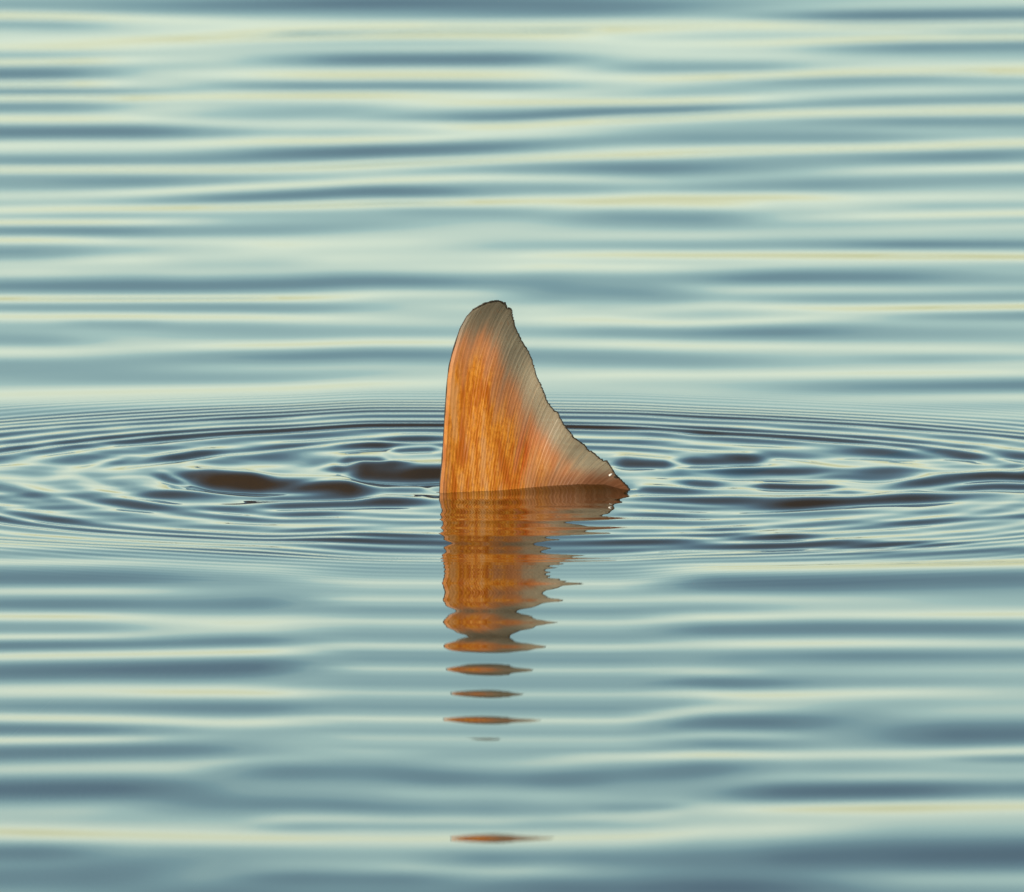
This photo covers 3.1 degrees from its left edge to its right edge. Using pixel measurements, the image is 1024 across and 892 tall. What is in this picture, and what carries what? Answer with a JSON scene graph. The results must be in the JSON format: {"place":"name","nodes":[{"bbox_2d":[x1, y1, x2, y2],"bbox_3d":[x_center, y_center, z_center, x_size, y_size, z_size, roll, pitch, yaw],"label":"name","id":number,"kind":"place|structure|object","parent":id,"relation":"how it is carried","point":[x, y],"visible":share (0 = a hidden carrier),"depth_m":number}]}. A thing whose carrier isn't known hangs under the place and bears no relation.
{"place":"outdoors","nodes":[
{"label":"outdoors","id":0,"kind":"place"},
{"bbox_2d":[0,0,1023,891],"bbox_3d":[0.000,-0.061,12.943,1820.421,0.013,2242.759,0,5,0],"label":"water","id":1,"kind":"structure","parent":0,"point":[812,132],"depth_m":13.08},
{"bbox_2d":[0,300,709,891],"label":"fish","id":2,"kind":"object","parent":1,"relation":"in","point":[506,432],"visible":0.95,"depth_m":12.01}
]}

